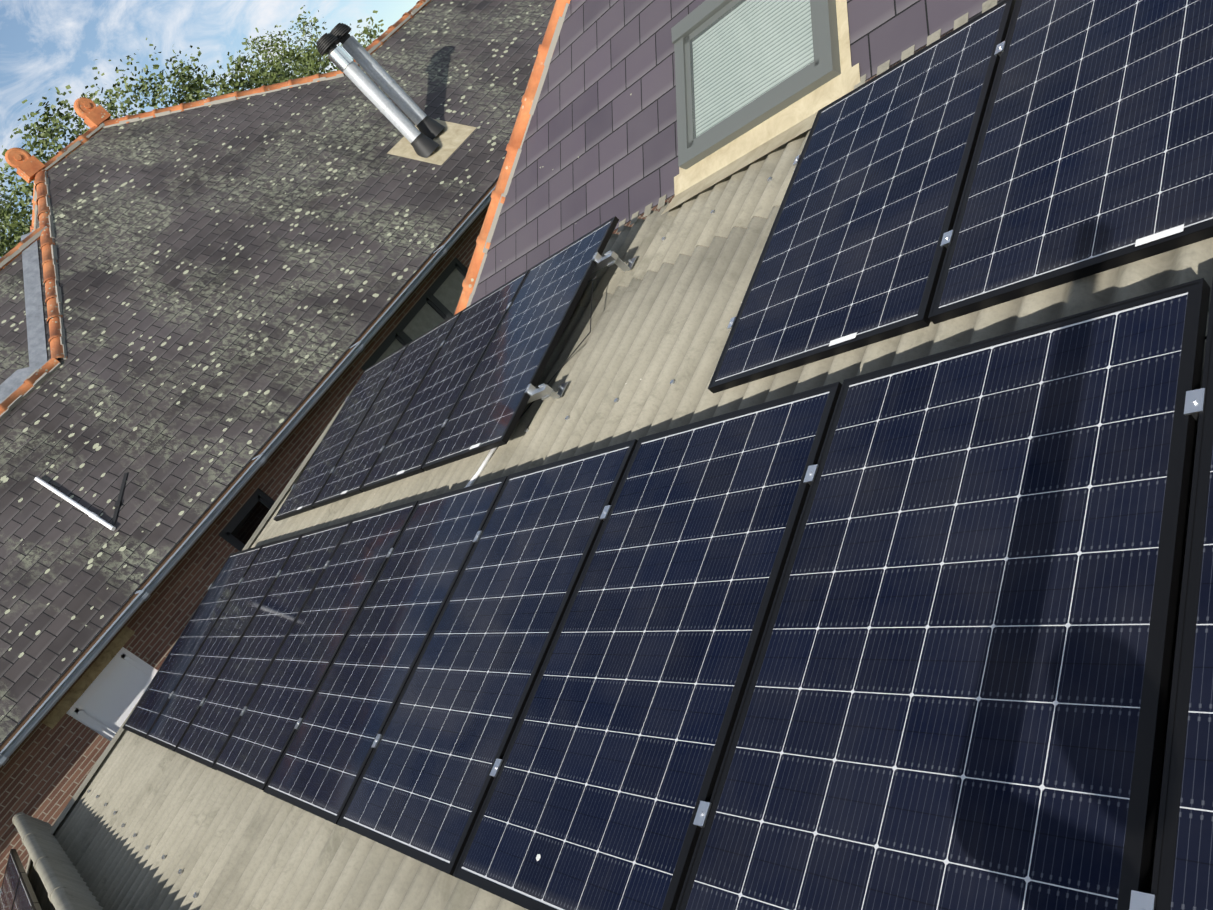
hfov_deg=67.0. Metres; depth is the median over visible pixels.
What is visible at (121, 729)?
verge flashing
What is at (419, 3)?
ridge tiles
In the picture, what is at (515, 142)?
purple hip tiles
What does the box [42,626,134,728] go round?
house stone lintel sills
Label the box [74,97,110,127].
finial
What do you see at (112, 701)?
obscure window pane
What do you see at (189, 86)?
tree
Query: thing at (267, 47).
tree
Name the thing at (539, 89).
hip tile mortar
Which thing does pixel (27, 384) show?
house tile line
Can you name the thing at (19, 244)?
house ridge tiles
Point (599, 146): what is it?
purple slate roof
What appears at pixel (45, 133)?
tree
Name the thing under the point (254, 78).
tree
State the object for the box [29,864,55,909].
sheet roof
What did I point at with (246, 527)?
dark window glass
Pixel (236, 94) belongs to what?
hip roof tiles
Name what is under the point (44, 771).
brick house wall
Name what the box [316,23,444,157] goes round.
flue cowls
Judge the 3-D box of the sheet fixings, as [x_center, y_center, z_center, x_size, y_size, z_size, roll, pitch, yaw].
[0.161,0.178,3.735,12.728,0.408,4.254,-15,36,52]
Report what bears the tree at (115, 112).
on the ground
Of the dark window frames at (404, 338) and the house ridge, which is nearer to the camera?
the dark window frames at (404, 338)
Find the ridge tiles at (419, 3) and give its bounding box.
[354,0,431,65]
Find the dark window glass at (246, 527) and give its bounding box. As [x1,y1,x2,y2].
[231,501,269,544]
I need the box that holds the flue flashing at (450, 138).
[387,119,476,164]
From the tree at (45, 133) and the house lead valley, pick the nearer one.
the house lead valley
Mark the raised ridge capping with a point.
(66, 887)
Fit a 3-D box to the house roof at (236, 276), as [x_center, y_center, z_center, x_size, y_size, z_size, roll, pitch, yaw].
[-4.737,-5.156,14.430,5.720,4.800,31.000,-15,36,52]
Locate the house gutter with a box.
[0,177,498,766]
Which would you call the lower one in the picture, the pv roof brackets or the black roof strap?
the black roof strap
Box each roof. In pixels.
[0,0,555,743]
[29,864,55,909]
[53,129,1212,909]
[470,0,1000,304]
[968,0,1002,20]
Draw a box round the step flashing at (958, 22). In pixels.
[617,0,996,232]
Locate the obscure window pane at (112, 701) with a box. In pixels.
[80,659,151,732]
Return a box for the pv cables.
[512,276,1206,432]
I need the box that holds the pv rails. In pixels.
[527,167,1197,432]
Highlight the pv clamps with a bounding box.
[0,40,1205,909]
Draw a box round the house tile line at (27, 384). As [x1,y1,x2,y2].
[0,358,59,414]
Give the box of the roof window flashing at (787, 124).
[661,0,859,214]
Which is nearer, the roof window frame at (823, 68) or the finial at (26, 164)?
the roof window frame at (823, 68)
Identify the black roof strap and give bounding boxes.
[111,473,127,525]
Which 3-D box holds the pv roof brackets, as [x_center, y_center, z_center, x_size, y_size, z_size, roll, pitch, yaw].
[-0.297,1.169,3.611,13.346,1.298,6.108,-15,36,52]
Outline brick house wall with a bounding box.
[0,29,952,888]
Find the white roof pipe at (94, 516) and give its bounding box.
[34,477,114,530]
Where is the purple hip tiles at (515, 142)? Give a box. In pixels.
[454,0,570,314]
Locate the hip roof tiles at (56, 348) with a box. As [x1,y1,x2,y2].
[35,170,66,358]
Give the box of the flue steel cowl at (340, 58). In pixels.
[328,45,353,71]
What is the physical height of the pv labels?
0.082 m
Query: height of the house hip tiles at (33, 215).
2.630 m
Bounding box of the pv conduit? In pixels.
[465,447,496,486]
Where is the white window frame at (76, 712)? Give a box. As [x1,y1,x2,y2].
[66,647,157,740]
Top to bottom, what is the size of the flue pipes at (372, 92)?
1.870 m
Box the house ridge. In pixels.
[41,126,102,170]
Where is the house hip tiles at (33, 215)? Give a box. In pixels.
[30,177,36,231]
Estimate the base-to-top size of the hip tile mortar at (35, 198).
2.522 m
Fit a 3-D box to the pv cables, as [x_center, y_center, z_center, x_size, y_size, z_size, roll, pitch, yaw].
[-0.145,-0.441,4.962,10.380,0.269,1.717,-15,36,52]
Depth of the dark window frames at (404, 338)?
12.01 m
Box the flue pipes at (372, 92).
[342,36,426,142]
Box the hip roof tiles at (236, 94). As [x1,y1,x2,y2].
[101,70,342,125]
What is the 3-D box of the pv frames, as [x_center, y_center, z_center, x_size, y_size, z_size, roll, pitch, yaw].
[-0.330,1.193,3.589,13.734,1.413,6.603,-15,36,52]
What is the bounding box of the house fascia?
[0,179,497,770]
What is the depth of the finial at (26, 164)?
14.50 m
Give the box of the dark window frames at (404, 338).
[219,257,467,550]
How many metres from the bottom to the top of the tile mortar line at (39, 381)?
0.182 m
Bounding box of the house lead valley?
[0,231,46,402]
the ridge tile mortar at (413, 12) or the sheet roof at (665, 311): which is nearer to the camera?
the sheet roof at (665, 311)
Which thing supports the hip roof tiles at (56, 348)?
attached to the house
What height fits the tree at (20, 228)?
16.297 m
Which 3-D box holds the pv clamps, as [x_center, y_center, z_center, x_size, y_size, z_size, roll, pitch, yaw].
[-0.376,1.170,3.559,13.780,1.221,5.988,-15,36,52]
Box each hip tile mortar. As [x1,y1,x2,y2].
[32,190,36,231]
[466,3,568,307]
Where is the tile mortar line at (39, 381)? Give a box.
[0,359,61,421]
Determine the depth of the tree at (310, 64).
35.12 m
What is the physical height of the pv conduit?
0.129 m
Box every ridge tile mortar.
[0,226,47,268]
[355,0,429,64]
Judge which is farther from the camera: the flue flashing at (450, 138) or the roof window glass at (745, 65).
the flue flashing at (450, 138)
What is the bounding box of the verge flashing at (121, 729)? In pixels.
[25,386,354,878]
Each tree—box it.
[0,76,133,232]
[0,168,32,257]
[55,90,139,152]
[59,38,266,146]
[189,10,383,99]
[233,25,301,88]
[255,5,341,85]
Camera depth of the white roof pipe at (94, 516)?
10.17 m
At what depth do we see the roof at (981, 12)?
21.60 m
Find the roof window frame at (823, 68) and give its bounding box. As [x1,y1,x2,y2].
[671,0,840,168]
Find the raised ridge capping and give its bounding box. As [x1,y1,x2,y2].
[12,812,102,909]
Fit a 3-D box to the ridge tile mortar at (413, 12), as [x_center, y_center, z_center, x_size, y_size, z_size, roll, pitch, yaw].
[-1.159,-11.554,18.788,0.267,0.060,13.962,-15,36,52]
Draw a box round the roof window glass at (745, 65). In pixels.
[692,0,813,137]
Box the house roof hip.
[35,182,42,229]
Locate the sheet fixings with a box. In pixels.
[87,177,772,897]
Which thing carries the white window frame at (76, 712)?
attached to the house
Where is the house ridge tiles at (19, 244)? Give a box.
[0,225,44,269]
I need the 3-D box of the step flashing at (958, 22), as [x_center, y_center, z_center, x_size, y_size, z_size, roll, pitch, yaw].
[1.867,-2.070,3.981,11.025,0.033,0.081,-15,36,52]
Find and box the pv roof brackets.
[538,250,636,399]
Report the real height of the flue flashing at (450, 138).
0.643 m
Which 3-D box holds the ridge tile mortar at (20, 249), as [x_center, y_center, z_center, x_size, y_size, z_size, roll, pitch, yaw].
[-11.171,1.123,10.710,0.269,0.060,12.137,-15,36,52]
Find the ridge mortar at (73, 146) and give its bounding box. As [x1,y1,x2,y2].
[42,123,104,170]
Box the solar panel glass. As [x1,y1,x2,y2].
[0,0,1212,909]
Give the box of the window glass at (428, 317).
[375,268,464,363]
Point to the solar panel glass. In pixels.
(942, 711)
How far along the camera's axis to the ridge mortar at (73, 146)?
14.91 m
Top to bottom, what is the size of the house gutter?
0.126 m
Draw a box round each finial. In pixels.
[5,148,44,182]
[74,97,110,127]
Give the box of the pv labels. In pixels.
[297,224,1183,509]
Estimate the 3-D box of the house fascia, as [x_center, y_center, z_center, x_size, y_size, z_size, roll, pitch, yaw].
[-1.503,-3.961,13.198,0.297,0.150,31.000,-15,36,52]
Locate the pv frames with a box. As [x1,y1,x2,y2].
[0,0,1212,909]

